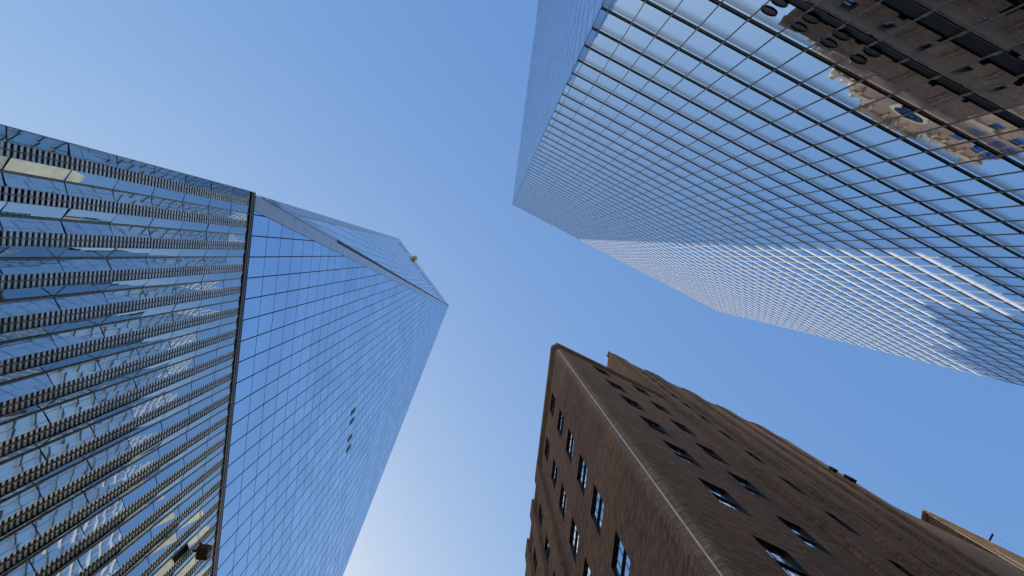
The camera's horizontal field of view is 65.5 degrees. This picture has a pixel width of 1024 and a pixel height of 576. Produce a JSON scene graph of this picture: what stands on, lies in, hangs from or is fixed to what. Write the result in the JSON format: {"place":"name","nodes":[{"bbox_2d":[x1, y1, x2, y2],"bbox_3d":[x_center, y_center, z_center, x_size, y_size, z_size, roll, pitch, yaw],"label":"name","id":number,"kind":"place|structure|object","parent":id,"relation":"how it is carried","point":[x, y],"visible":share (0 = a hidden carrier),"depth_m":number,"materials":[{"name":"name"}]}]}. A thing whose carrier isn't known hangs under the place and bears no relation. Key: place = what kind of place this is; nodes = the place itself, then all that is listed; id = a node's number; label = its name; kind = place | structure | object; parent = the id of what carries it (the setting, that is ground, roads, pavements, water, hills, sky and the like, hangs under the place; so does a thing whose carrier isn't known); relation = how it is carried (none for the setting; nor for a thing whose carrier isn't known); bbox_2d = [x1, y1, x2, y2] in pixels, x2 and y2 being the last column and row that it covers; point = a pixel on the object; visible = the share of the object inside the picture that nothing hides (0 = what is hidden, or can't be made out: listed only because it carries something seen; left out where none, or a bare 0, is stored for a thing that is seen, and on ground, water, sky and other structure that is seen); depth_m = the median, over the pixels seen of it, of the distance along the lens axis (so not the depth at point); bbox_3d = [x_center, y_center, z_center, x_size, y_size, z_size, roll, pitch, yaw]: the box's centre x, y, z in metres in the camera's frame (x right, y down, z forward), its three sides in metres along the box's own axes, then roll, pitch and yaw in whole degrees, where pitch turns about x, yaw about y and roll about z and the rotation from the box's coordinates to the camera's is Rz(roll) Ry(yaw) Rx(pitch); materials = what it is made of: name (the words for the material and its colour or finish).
{"place":"outdoors","nodes":[
{"label":"outdoors","id":0,"kind":"place"},
{"bbox_2d":[0,0,1023,575],"label":"sky","id":1,"kind":"structure","parent":0,"point":[401,119],"materials":[{"name":"blue"}]},
{"bbox_2d":[512,0,1023,385],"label":"glass tower","id":2,"kind":"structure","parent":0,"point":[849,171],"depth_m":58.65,"materials":[{"name":"glass"}]},
{"bbox_2d":[512,0,603,202],"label":"side window panes","id":3,"kind":"structure","parent":2,"relation":"in","point":[537,126],"depth_m":102.47,"materials":[{"name":"blue glass"}]},
{"bbox_2d":[584,50,608,71],"label":"window pane","id":4,"kind":"structure","parent":2,"relation":"in","point":[593,59],"depth_m":56.27,"materials":[{"name":"blue glass"}]},
{"bbox_2d":[591,33,617,57],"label":"window pane","id":5,"kind":"structure","parent":2,"relation":"in","point":[602,44],"depth_m":52.14,"materials":[{"name":"blue glass"}]},
{"bbox_2d":[599,13,629,40],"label":"window pane","id":6,"kind":"structure","parent":2,"relation":"in","point":[612,26],"depth_m":48.02,"materials":[{"name":"blue glass"}]},
{"bbox_2d":[603,60,628,80],"label":"window pane","id":7,"kind":"structure","parent":2,"relation":"in","point":[612,69],"depth_m":56.33,"materials":[{"name":"blue glass"}]},
{"bbox_2d":[611,44,639,67],"label":"window pane","id":8,"kind":"structure","parent":2,"relation":"in","point":[623,55],"depth_m":52.21,"materials":[{"name":"blue glass"}]},
{"bbox_2d":[609,0,643,21],"label":"window pane","id":9,"kind":"structure","parent":2,"relation":"in","point":[627,9],"depth_m":44.28,"materials":[{"name":"blue glass"}]},
{"bbox_2d":[621,71,647,91],"label":"window pane","id":10,"kind":"structure","parent":2,"relation":"in","point":[632,80],"depth_m":56.45,"materials":[{"name":"blue glass"}]},
{"bbox_2d":[621,25,653,52],"label":"window pane","id":11,"kind":"structure","parent":2,"relation":"in","point":[634,38],"depth_m":48.08,"materials":[{"name":"blue glass"}]},
{"bbox_2d":[631,56,661,78],"label":"window pane","id":12,"kind":"structure","parent":2,"relation":"in","point":[643,66],"depth_m":52.31,"materials":[{"name":"blue glass"}]},
{"bbox_2d":[633,3,669,34],"bbox_3d":[7.659,-14.839,44.057,1.492,3.664,0.001,27,-89,-3],"label":"window pane","id":13,"kind":"structure","parent":2,"relation":"in","point":[649,18],"depth_m":43.94,"materials":[{"name":"blue glass"}]},
{"bbox_2d":[640,81,668,101],"label":"window pane","id":14,"kind":"structure","parent":2,"relation":"in","point":[651,90],"depth_m":56.51,"materials":[{"name":"blue glass"}]},
{"bbox_2d":[643,38,676,64],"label":"window pane","id":15,"kind":"structure","parent":2,"relation":"in","point":[657,50],"depth_m":48.14,"materials":[{"name":"blue glass"}]},
{"bbox_2d":[648,0,681,12],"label":"window pane","id":16,"kind":"structure","parent":2,"relation":"in","point":[669,5],"depth_m":41.09,"materials":[{"name":"blue glass"}]},
{"bbox_2d":[651,67,682,89],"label":"window pane","id":17,"kind":"structure","parent":2,"relation":"in","point":[666,78],"depth_m":52.36,"materials":[{"name":"blue glass"}]},
{"bbox_2d":[659,92,687,110],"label":"window pane","id":18,"kind":"structure","parent":2,"relation":"in","point":[672,101],"depth_m":56.55,"materials":[{"name":"blue glass"}]},
{"bbox_2d":[657,17,694,46],"label":"window pane","id":19,"kind":"structure","parent":2,"relation":"in","point":[675,32],"depth_m":44.00,"materials":[{"name":"blue glass"}]},
{"bbox_2d":[665,51,699,75],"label":"window pane","id":20,"kind":"structure","parent":2,"relation":"in","point":[681,63],"depth_m":48.20,"materials":[{"name":"blue glass"}]},
{"bbox_2d":[671,79,704,99],"label":"window pane","id":21,"kind":"structure","parent":2,"relation":"in","point":[688,90],"depth_m":52.40,"materials":[{"name":"blue glass"}]},
{"bbox_2d":[678,103,707,120],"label":"window pane","id":22,"kind":"structure","parent":2,"relation":"in","point":[690,111],"depth_m":56.62,"materials":[{"name":"blue glass"}]},
{"bbox_2d":[673,0,717,26],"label":"window pane","id":23,"kind":"structure","parent":2,"relation":"in","point":[694,12],"depth_m":40.10,"materials":[{"name":"blue glass"}]},
{"bbox_2d":[681,31,720,59],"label":"window pane","id":24,"kind":"structure","parent":2,"relation":"in","point":[699,45],"depth_m":44.07,"materials":[{"name":"blue glass"}]},
{"bbox_2d":[687,63,722,87],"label":"window pane","id":25,"kind":"structure","parent":2,"relation":"in","point":[704,75],"depth_m":48.29,"materials":[{"name":"blue glass"}]},
{"bbox_2d":[692,90,724,110],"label":"window pane","id":26,"kind":"structure","parent":2,"relation":"in","point":[707,100],"depth_m":52.45,"materials":[{"name":"blue glass"}]},
{"bbox_2d":[696,113,726,130],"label":"window pane","id":27,"kind":"structure","parent":2,"relation":"in","point":[709,121],"depth_m":56.67,"materials":[{"name":"blue glass"}]},
{"bbox_2d":[699,6,745,40],"label":"window pane","id":28,"kind":"structure","parent":2,"relation":"in","point":[721,23],"depth_m":39.93,"materials":[{"name":"blue glass"}]},
{"bbox_2d":[704,44,746,72],"bbox_3d":[11.795,-12.712,44.264,1.492,3.664,0.001,27,-89,-3],"label":"window pane","id":29,"kind":"structure","parent":2,"relation":"in","point":[724,58],"depth_m":44.14,"materials":[{"name":"blue glass"}]},
{"bbox_2d":[708,76,746,98],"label":"window pane","id":30,"kind":"structure","parent":2,"relation":"in","point":[726,87],"depth_m":48.33,"materials":[{"name":"blue glass"}]},
{"bbox_2d":[712,102,746,121],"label":"window pane","id":31,"kind":"structure","parent":2,"relation":"in","point":[728,111],"depth_m":52.56,"materials":[{"name":"blue glass"}]},
{"bbox_2d":[714,124,747,140],"label":"window pane","id":32,"kind":"structure","parent":2,"relation":"in","point":[729,131],"depth_m":56.79,"materials":[{"name":"blue glass"}]},
{"bbox_2d":[723,0,768,17],"label":"window pane","id":33,"kind":"structure","parent":2,"relation":"in","point":[747,8],"depth_m":36.91,"materials":[{"name":"blue glass"}]},
{"bbox_2d":[725,22,773,54],"bbox_3d":[11.914,-12.541,40.136,1.492,3.664,0.001,27,-89,-3],"label":"window pane","id":34,"kind":"structure","parent":2,"relation":"in","point":[749,37],"depth_m":40.01,"materials":[{"name":"blue glass"}]},
{"bbox_2d":[728,58,770,84],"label":"window pane","id":35,"kind":"structure","parent":2,"relation":"in","point":[749,71],"depth_m":44.21,"materials":[{"name":"blue glass"}]},
{"bbox_2d":[731,113,767,131],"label":"window pane","id":36,"kind":"structure","parent":2,"relation":"in","point":[748,122],"depth_m":52.61,"materials":[{"name":"blue glass"}]},
{"bbox_2d":[733,134,765,150],"label":"window pane","id":37,"kind":"structure","parent":2,"relation":"in","point":[749,142],"depth_m":56.84,"materials":[{"name":"blue glass"}]},
{"bbox_2d":[730,88,769,110],"label":"window pane","id":38,"kind":"structure","parent":2,"relation":"in","point":[749,99],"depth_m":48.42,"materials":[{"name":"blue glass"}]},
{"bbox_2d":[512,0,1023,385],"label":"upper window panes","id":39,"kind":"structure","parent":2,"relation":"in","point":[806,172],"depth_m":84.31,"materials":[{"name":"blue glass"}]},
{"bbox_2d":[751,145,785,160],"label":"window pane","id":40,"kind":"structure","parent":2,"relation":"in","point":[768,152],"depth_m":56.92,"materials":[{"name":"blue glass"}]},
{"bbox_2d":[752,124,788,142],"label":"window pane","id":41,"kind":"structure","parent":2,"relation":"in","point":[769,133],"depth_m":52.71,"materials":[{"name":"blue glass"}]},
{"bbox_2d":[751,100,791,121],"label":"window pane","id":42,"kind":"structure","parent":2,"relation":"in","point":[771,111],"depth_m":48.51,"materials":[{"name":"blue glass"}]},
{"bbox_2d":[752,72,796,97],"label":"window pane","id":43,"kind":"structure","parent":2,"relation":"in","point":[773,84],"depth_m":44.29,"materials":[{"name":"blue glass"}]},
{"bbox_2d":[751,37,801,68],"label":"window pane","id":44,"kind":"structure","parent":2,"relation":"in","point":[776,52],"depth_m":40.08,"materials":[{"name":"blue glass"}]},
{"bbox_2d":[751,1,804,32],"label":"window pane","id":45,"kind":"structure","parent":2,"relation":"in","point":[785,16],"depth_m":36.37,"materials":[{"name":"blue glass"}]},
{"bbox_2d":[770,155,805,169],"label":"window pane","id":46,"kind":"structure","parent":2,"relation":"in","point":[787,162],"depth_m":56.97,"materials":[{"name":"blue glass"}]},
{"bbox_2d":[771,136,809,152],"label":"window pane","id":47,"kind":"structure","parent":2,"relation":"in","point":[790,144],"depth_m":52.75,"materials":[{"name":"blue glass"}]},
{"bbox_2d":[773,113,815,133],"label":"window pane","id":48,"kind":"structure","parent":2,"relation":"in","point":[793,123],"depth_m":48.56,"materials":[{"name":"blue glass"}]},
{"bbox_2d":[775,85,821,110],"label":"window pane","id":49,"kind":"structure","parent":2,"relation":"in","point":[798,97],"depth_m":44.34,"materials":[{"name":"blue glass"}]},
{"bbox_2d":[777,52,829,81],"label":"window pane","id":50,"kind":"structure","parent":2,"relation":"in","point":[804,66],"depth_m":40.14,"materials":[{"name":"blue glass"}]},
{"bbox_2d":[780,18,835,48],"bbox_3d":[13.406,-11.668,36.271,1.492,3.274,0.001,27,-89,-3],"label":"window pane","id":51,"kind":"structure","parent":2,"relation":"in","point":[814,33],"depth_m":36.42,"materials":[{"name":"brown glass"}]},
{"bbox_2d":[791,147,831,163],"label":"window pane","id":52,"kind":"structure","parent":2,"relation":"in","point":[810,155],"depth_m":52.83,"materials":[{"name":"blue glass"}]},
{"bbox_2d":[794,125,838,144],"label":"window pane","id":53,"kind":"structure","parent":2,"relation":"in","point":[814,135],"depth_m":48.63,"materials":[{"name":"blue glass"}]},
{"bbox_2d":[798,99,846,122],"label":"window pane","id":54,"kind":"structure","parent":2,"relation":"in","point":[823,110],"depth_m":44.42,"materials":[{"name":"blue glass"}]},
{"bbox_2d":[802,67,857,95],"label":"window pane","id":55,"kind":"structure","parent":2,"relation":"in","point":[830,81],"depth_m":40.21,"materials":[{"name":"blue glass"}]},
{"bbox_2d":[811,158,852,173],"label":"window pane","id":56,"kind":"structure","parent":2,"relation":"in","point":[830,166],"depth_m":52.91,"materials":[{"name":"blue glass"}]},
{"bbox_2d":[808,34,866,63],"label":"window pane","id":57,"kind":"structure","parent":2,"relation":"in","point":[844,49],"depth_m":36.52,"materials":[{"name":"brown glass"}]},
{"bbox_2d":[816,137,860,155],"label":"window pane","id":58,"kind":"structure","parent":2,"relation":"in","point":[839,146],"depth_m":48.69,"materials":[{"name":"blue glass"}]},
{"bbox_2d":[816,0,877,22],"label":"window pane","id":59,"kind":"structure","parent":2,"relation":"in","point":[844,11],"depth_m":32.70,"materials":[{"name":"brown glass"}]},
{"bbox_2d":[822,113,871,134],"label":"window pane","id":60,"kind":"structure","parent":2,"relation":"in","point":[847,123],"depth_m":44.49,"materials":[{"name":"blue glass"}]},
{"bbox_2d":[831,169,872,184],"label":"window pane","id":61,"kind":"structure","parent":2,"relation":"in","point":[852,176],"depth_m":52.97,"materials":[{"name":"blue glass"}]},
{"bbox_2d":[829,82,885,109],"label":"window pane","id":62,"kind":"structure","parent":2,"relation":"in","point":[858,95],"depth_m":40.28,"materials":[{"name":"brown glass"}]},
{"bbox_2d":[837,150,883,167],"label":"window pane","id":63,"kind":"structure","parent":2,"relation":"in","point":[860,158],"depth_m":48.77,"materials":[{"name":"blue glass"}]},
{"bbox_2d":[837,51,897,78],"label":"window pane","id":64,"kind":"structure","parent":2,"relation":"in","point":[873,65],"depth_m":36.57,"materials":[{"name":"brown glass"}]},
{"bbox_2d":[845,126,897,147],"label":"window pane","id":65,"kind":"structure","parent":2,"relation":"in","point":[871,136],"depth_m":44.57,"materials":[{"name":"blue glass"}]},
{"bbox_2d":[850,181,893,194],"label":"window pane","id":66,"kind":"structure","parent":2,"relation":"in","point":[873,187],"depth_m":53.03,"materials":[{"name":"blue glass"}]},
{"bbox_2d":[847,3,911,39],"label":"window pane","id":67,"kind":"structure","parent":2,"relation":"in","point":[879,21],"depth_m":32.31,"materials":[{"name":"brown glass"}]},
{"bbox_2d":[858,162,906,178],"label":"window pane","id":68,"kind":"structure","parent":2,"relation":"in","point":[881,170],"depth_m":48.83,"materials":[{"name":"blue glass"}]},
{"bbox_2d":[854,97,913,123],"label":"window pane","id":69,"kind":"structure","parent":2,"relation":"in","point":[885,109],"depth_m":40.35,"materials":[{"name":"brown glass"}]},
{"bbox_2d":[870,192,913,205],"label":"window pane","id":70,"kind":"structure","parent":2,"relation":"in","point":[894,198],"depth_m":53.12,"materials":[{"name":"blue glass"}]},
{"bbox_2d":[868,140,921,159],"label":"window pane","id":71,"kind":"structure","parent":2,"relation":"in","point":[898,148],"depth_m":44.62,"materials":[{"name":"blue glass"}]},
{"bbox_2d":[865,64,928,93],"label":"window pane","id":72,"kind":"structure","parent":2,"relation":"in","point":[897,78],"depth_m":36.36,"materials":[{"name":"brown glass"}]},
{"bbox_2d":[880,174,929,189],"label":"window pane","id":73,"kind":"structure","parent":2,"relation":"in","point":[903,182],"depth_m":48.91,"materials":[{"name":"blue glass"}]},
{"bbox_2d":[879,112,940,136],"bbox_3d":[20.186,-8.284,40.551,1.492,3.664,0.001,27,-89,-3],"label":"window pane","id":74,"kind":"structure","parent":2,"relation":"in","point":[913,123],"depth_m":40.42,"materials":[{"name":"brown glass"}]},
{"bbox_2d":[889,203,934,215],"label":"window pane","id":75,"kind":"structure","parent":2,"relation":"in","point":[914,208],"depth_m":53.18,"materials":[{"name":"blue glass"}]},
{"bbox_2d":[879,22,946,57],"bbox_3d":[16.276,-10.085,32.480,1.492,2.874,0.001,27,-89,-3],"label":"window pane","id":76,"kind":"structure","parent":2,"relation":"in","point":[914,38],"depth_m":32.38,"materials":[{"name":"brown glass"}]},
{"bbox_2d":[892,153,947,171],"label":"window pane","id":77,"kind":"structure","parent":2,"relation":"in","point":[919,162],"depth_m":44.69,"materials":[{"name":"blue glass"}]},
{"bbox_2d":[893,80,957,109],"label":"window pane","id":78,"kind":"structure","parent":2,"relation":"in","point":[929,93],"depth_m":36.44,"materials":[{"name":"brown glass"}]},
{"bbox_2d":[901,186,952,201],"label":"window pane","id":79,"kind":"structure","parent":2,"relation":"in","point":[926,193],"depth_m":48.96,"materials":[{"name":"blue glass"}]},
{"bbox_2d":[910,214,955,225],"label":"window pane","id":80,"kind":"structure","parent":2,"relation":"in","point":[935,219],"depth_m":53.23,"materials":[{"name":"blue glass"}]},
{"bbox_2d":[905,127,967,150],"label":"window pane","id":81,"kind":"structure","parent":2,"relation":"in","point":[941,137],"depth_m":40.48,"materials":[{"name":"brown glass"}]},
{"bbox_2d":[914,166,971,184],"label":"window pane","id":82,"kind":"structure","parent":2,"relation":"in","point":[945,174],"depth_m":44.77,"materials":[{"name":"blue glass"}]},
{"bbox_2d":[911,41,980,74],"bbox_3d":[17.655,-9.376,32.549,1.492,2.874,0.002,27,-89,-3],"label":"window pane","id":83,"kind":"structure","parent":2,"relation":"in","point":[948,56],"depth_m":32.45,"materials":[{"name":"brown glass"}]},
{"bbox_2d":[921,198,974,212],"label":"window pane","id":84,"kind":"structure","parent":2,"relation":"in","point":[947,205],"depth_m":49.05,"materials":[{"name":"blue glass"}]},
{"bbox_2d":[929,225,975,236],"label":"window pane","id":85,"kind":"structure","parent":2,"relation":"in","point":[955,230],"depth_m":53.32,"materials":[{"name":"blue glass"}]},
{"bbox_2d":[921,97,989,124],"label":"window pane","id":86,"kind":"structure","parent":2,"relation":"in","point":[959,109],"depth_m":36.49,"materials":[{"name":"brown glass"}]},
{"bbox_2d":[931,142,995,163],"label":"window pane","id":87,"kind":"structure","parent":2,"relation":"in","point":[966,152],"depth_m":40.55,"materials":[{"name":"blue glass"}]},
{"bbox_2d":[937,180,995,196],"label":"window pane","id":88,"kind":"structure","parent":2,"relation":"in","point":[971,187],"depth_m":44.84,"materials":[{"name":"blue glass"}]},
{"bbox_2d":[944,211,997,223],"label":"window pane","id":89,"kind":"structure","parent":2,"relation":"in","point":[967,217],"depth_m":49.11,"materials":[{"name":"blue glass"}]},
{"bbox_2d":[947,236,996,246],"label":"window pane","id":90,"kind":"structure","parent":2,"relation":"in","point":[973,241],"depth_m":53.41,"materials":[{"name":"blue glass"}]},
{"bbox_2d":[934,0,1016,29],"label":"window pane","id":91,"kind":"structure","parent":2,"relation":"in","point":[967,14],"depth_m":28.50,"materials":[{"name":"brown glass"}]},
{"bbox_2d":[943,60,1014,91],"label":"window pane","id":92,"kind":"structure","parent":2,"relation":"in","point":[981,74],"depth_m":32.52,"materials":[{"name":"brown glass"}]},
{"bbox_2d":[949,114,1018,139],"bbox_3d":[21.677,-7.409,36.686,1.492,3.274,0.001,27,-89,-3],"label":"window pane","id":93,"kind":"structure","parent":2,"relation":"in","point":[988,125],"depth_m":36.57,"materials":[{"name":"brown glass"}]},
{"bbox_2d":[955,157,1022,177],"label":"window pane","id":94,"kind":"structure","parent":2,"relation":"in","point":[992,166],"depth_m":40.63,"materials":[{"name":"blue glass"}]},
{"bbox_2d":[961,193,1019,208],"label":"window pane","id":95,"kind":"structure","parent":2,"relation":"in","point":[996,200],"depth_m":44.89,"materials":[{"name":"blue glass"}]},
{"bbox_2d":[964,223,1019,234],"label":"window pane","id":96,"kind":"structure","parent":2,"relation":"in","point":[986,228],"depth_m":49.20,"materials":[{"name":"blue glass"}]},
{"bbox_2d":[968,247,1017,256],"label":"window pane","id":97,"kind":"structure","parent":2,"relation":"in","point":[983,251],"depth_m":53.41,"materials":[{"name":"blue glass"}]},
{"bbox_2d":[969,8,1023,49],"label":"window pane","id":98,"kind":"structure","parent":2,"relation":"in","point":[1006,31],"depth_m":28.71,"materials":[{"name":"brown glass"}]},
{"bbox_2d":[974,78,1023,108],"label":"window pane","id":99,"kind":"structure","parent":2,"relation":"in","point":[1010,93],"depth_m":32.91,"materials":[{"name":"brown glass"}]},
{"bbox_2d":[978,130,1023,154],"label":"window pane","id":100,"kind":"structure","parent":2,"relation":"in","point":[1012,142],"depth_m":37.09,"materials":[{"name":"brown glass"}]},
{"bbox_2d":[981,172,1023,190],"label":"window pane","id":101,"kind":"structure","parent":2,"relation":"in","point":[1015,181],"depth_m":41.28,"materials":[{"name":"blue glass"}]},
{"bbox_2d":[983,206,1023,220],"label":"window pane","id":102,"kind":"structure","parent":2,"relation":"in","point":[1012,213],"depth_m":45.47,"materials":[{"name":"blue glass"}]},
{"bbox_2d":[985,235,1023,245],"label":"window pane","id":103,"kind":"structure","parent":2,"relation":"in","point":[1004,240],"depth_m":49.65,"materials":[{"name":"blue glass"}]},
{"bbox_2d":[987,258,1023,267],"label":"window pane","id":104,"kind":"structure","parent":2,"relation":"in","point":[1004,262],"depth_m":53.86,"materials":[{"name":"blue glass"}]},
{"bbox_2d":[525,343,1023,575],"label":"brick building","id":105,"kind":"structure","parent":0,"point":[640,472],"depth_m":33.81,"materials":[{"name":"brown brick"}]},
{"bbox_2d":[546,538,549,561],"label":"window","id":106,"kind":"structure","parent":105,"relation":"in","point":[547,545],"depth_m":45.78,"materials":[{"name":"black glass"}]},
{"bbox_2d":[551,395,554,413],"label":"window","id":107,"kind":"structure","parent":105,"relation":"in","point":[553,399],"depth_m":52.90,"materials":[{"name":"black glass"}]},
{"bbox_2d":[553,462,557,485],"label":"window","id":108,"kind":"structure","parent":105,"relation":"in","point":[555,467],"depth_m":46.90,"materials":[{"name":"black glass"}]},
{"bbox_2d":[559,412,563,435],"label":"window","id":109,"kind":"structure","parent":105,"relation":"in","point":[561,416],"depth_m":46.66,"materials":[{"name":"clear glass"}]},
{"bbox_2d":[561,488,566,516],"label":"window","id":110,"kind":"structure","parent":105,"relation":"in","point":[563,499],"depth_m":41.33,"materials":[{"name":"black glass"}]},
{"bbox_2d":[567,432,573,459],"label":"window","id":111,"kind":"structure","parent":105,"relation":"in","point":[571,441],"depth_m":41.41,"materials":[{"name":"black glass"}]},
{"bbox_2d":[571,521,578,557],"bbox_3d":[2.905,11.342,35.911,0.135,2.773,1.251,7,-88,-2],"label":"window","id":112,"kind":"structure","parent":105,"relation":"in","point":[575,537],"depth_m":35.91,"materials":[{"name":"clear glass"}]},
{"bbox_2d":[579,456,586,491],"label":"window","id":113,"kind":"structure","parent":105,"relation":"in","point":[583,469],"depth_m":35.80,"materials":[{"name":"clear glass"}]},
{"bbox_2d":[585,562,590,575],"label":"window","id":114,"kind":"structure","parent":105,"relation":"in","point":[587,572],"depth_m":31.93,"materials":[{"name":"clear glass"}]},
{"bbox_2d":[592,489,603,532],"bbox_3d":[3.401,8.586,30.825,0.135,2.773,1.251,7,-88,-2],"label":"window","id":115,"kind":"structure","parent":105,"relation":"in","point":[598,506],"depth_m":30.81,"materials":[{"name":"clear glass"}]},
{"bbox_2d":[614,535,629,575],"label":"window","id":116,"kind":"structure","parent":105,"relation":"in","point":[621,561],"depth_m":25.78,"materials":[{"name":"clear glass"}]},
{"bbox_2d":[624,398,642,410],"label":"window","id":117,"kind":"structure","parent":105,"relation":"in","point":[629,402],"depth_m":41.83,"materials":[{"name":"black glass"}]},
{"bbox_2d":[642,418,667,435],"bbox_3d":[6.383,6.307,35.802,1.097,2.773,0.135,26,-89,-3],"label":"window","id":118,"kind":"structure","parent":105,"relation":"in","point":[650,424],"depth_m":36.02,"materials":[{"name":"black glass"}]},
{"bbox_2d":[667,444,696,465],"bbox_3d":[6.526,6.514,30.829,1.097,2.773,0.135,26,-89,-3],"label":"window","id":119,"kind":"structure","parent":105,"relation":"in","point":[679,453],"depth_m":30.78,"materials":[{"name":"black glass"}]},
{"bbox_2d":[699,446,723,462],"bbox_3d":[8.976,7.580,35.930,1.038,2.773,0.135,26,-89,-3],"label":"window","id":120,"kind":"structure","parent":105,"relation":"in","point":[709,453],"depth_m":36.38,"materials":[{"name":"black glass"}]},
{"bbox_2d":[702,482,744,513],"bbox_3d":[6.683,6.740,25.372,1.097,2.773,0.135,26,-89,-3],"label":"window","id":121,"kind":"structure","parent":105,"relation":"in","point":[722,497],"depth_m":25.31,"materials":[{"name":"black glass"}]},
{"bbox_2d":[731,475,764,498],"bbox_3d":[9.119,7.786,30.956,1.038,2.773,0.135,26,-89,-3],"label":"window","id":122,"kind":"structure","parent":105,"relation":"in","point":[744,484],"depth_m":30.91,"materials":[{"name":"black glass"}]},
{"bbox_2d":[757,541,805,575],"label":"window","id":123,"kind":"structure","parent":105,"relation":"in","point":[791,569],"depth_m":20.33,"materials":[{"name":"black glass"}]},
{"bbox_2d":[782,521,826,553],"bbox_3d":[9.276,8.012,25.500,1.038,2.773,0.135,26,-89,-3],"label":"window","id":124,"kind":"structure","parent":105,"relation":"in","point":[798,532],"depth_m":25.45,"materials":[{"name":"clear glass"}]},
{"bbox_2d":[843,474,858,485],"bbox_3d":[26.724,15.196,62.948,0.828,1.403,0.480,26,-89,-3],"label":"floodlight","id":125,"kind":"object","parent":105,"relation":"attached to","point":[851,479],"visible":0.79,"depth_m":62.57,"materials":[{"name":"black metal"}]},
{"label":"ground","id":126,"kind":"structure","parent":0,"visible":0},
{"bbox_2d":[0,124,448,575],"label":"mirror tower","id":127,"kind":"structure","parent":126,"relation":"on","point":[231,375],"depth_m":47.01,"materials":[{"name":"blue glass"}]},
{"bbox_2d":[192,542,212,560],"bbox_3d":[-20.031,17.010,51.375,1.118,0.923,0.871,7,-88,-2],"label":"lamp housing","id":128,"kind":"object","parent":127,"relation":"attached to","point":[203,551],"visible":1,"depth_m":51.00,"materials":[{"name":"black metal"}]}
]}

